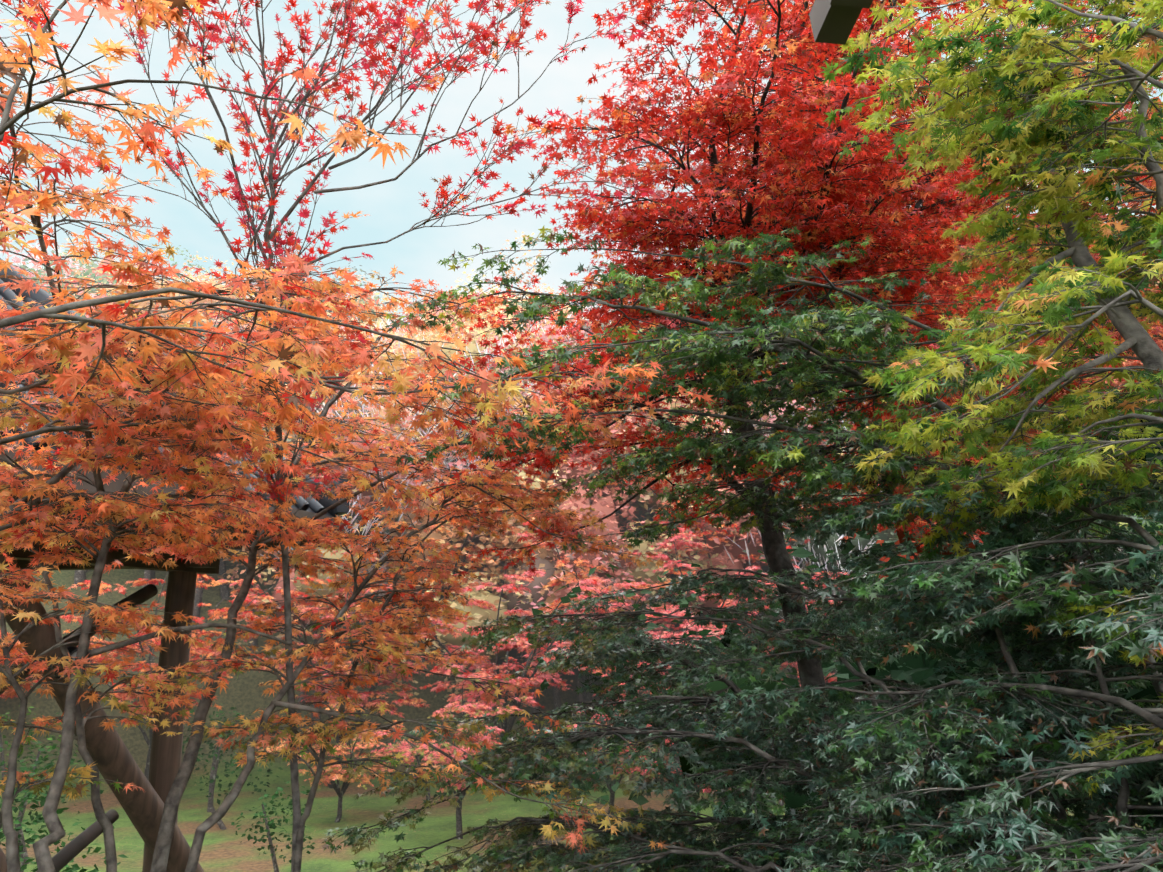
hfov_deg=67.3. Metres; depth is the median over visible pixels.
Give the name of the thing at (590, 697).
maple tree
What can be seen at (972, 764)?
dark green maple
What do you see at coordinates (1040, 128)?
yellow-green maple tree
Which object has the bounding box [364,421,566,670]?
maple tree
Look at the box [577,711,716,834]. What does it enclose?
maple tree
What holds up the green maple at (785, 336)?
on the terrain
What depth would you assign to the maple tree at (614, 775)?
30.34 m
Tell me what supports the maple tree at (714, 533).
on the terrain
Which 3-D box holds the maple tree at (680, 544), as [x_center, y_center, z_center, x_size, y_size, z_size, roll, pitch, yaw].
[4.531,9.422,38.752,11.703,11.858,13.052,-6,-14,28]
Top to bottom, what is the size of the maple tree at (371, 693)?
10.819 m
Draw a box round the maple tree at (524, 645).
[347,527,654,790]
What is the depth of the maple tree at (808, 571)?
43.40 m
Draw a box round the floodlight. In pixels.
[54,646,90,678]
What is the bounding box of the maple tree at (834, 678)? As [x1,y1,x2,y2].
[683,507,847,688]
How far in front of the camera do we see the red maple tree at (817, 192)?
5.79 m
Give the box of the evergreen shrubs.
[0,702,1148,871]
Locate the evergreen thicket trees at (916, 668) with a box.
[528,0,1162,864]
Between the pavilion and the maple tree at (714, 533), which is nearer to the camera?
the pavilion
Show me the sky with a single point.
(390, 209)
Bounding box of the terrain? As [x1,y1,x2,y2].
[0,428,1149,871]
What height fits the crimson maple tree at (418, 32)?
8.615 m
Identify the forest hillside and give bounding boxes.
[0,230,1158,748]
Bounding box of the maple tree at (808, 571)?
[797,534,897,589]
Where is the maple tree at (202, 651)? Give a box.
[8,571,333,779]
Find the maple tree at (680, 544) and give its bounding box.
[520,521,827,771]
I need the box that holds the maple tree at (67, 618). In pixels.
[0,572,113,698]
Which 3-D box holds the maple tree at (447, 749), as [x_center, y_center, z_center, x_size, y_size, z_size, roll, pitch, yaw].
[-3.532,10.912,29.715,6.430,5.408,5.682,11,-16,-41]
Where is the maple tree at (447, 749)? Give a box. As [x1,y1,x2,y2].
[355,674,552,838]
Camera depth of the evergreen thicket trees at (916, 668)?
14.98 m
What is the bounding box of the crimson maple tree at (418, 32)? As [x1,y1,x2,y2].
[0,0,655,871]
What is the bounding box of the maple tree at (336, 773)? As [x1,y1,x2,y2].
[257,702,419,821]
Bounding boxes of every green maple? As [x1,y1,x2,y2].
[320,480,1162,871]
[381,226,1162,773]
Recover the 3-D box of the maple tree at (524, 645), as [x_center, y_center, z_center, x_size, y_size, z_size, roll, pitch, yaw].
[-3.434,9.779,38.611,13.029,11.268,12.709,0,-12,1]
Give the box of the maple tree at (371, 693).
[211,546,496,787]
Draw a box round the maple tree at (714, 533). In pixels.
[593,421,801,594]
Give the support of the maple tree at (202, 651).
on the terrain
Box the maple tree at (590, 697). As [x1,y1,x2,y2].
[502,482,699,716]
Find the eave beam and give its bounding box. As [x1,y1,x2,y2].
[809,0,872,44]
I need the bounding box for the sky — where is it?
[0,0,1162,330]
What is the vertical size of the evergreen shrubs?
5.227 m
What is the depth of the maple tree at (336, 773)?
32.03 m
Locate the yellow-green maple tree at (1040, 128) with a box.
[818,0,1162,798]
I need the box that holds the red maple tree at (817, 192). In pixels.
[437,0,1162,807]
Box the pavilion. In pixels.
[0,258,349,871]
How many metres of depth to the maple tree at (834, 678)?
39.77 m
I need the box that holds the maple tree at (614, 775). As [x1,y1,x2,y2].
[566,682,670,816]
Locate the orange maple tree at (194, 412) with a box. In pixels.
[0,0,715,871]
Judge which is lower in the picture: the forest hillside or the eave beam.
the forest hillside
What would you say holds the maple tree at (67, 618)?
on the terrain
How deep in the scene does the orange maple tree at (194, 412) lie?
3.78 m

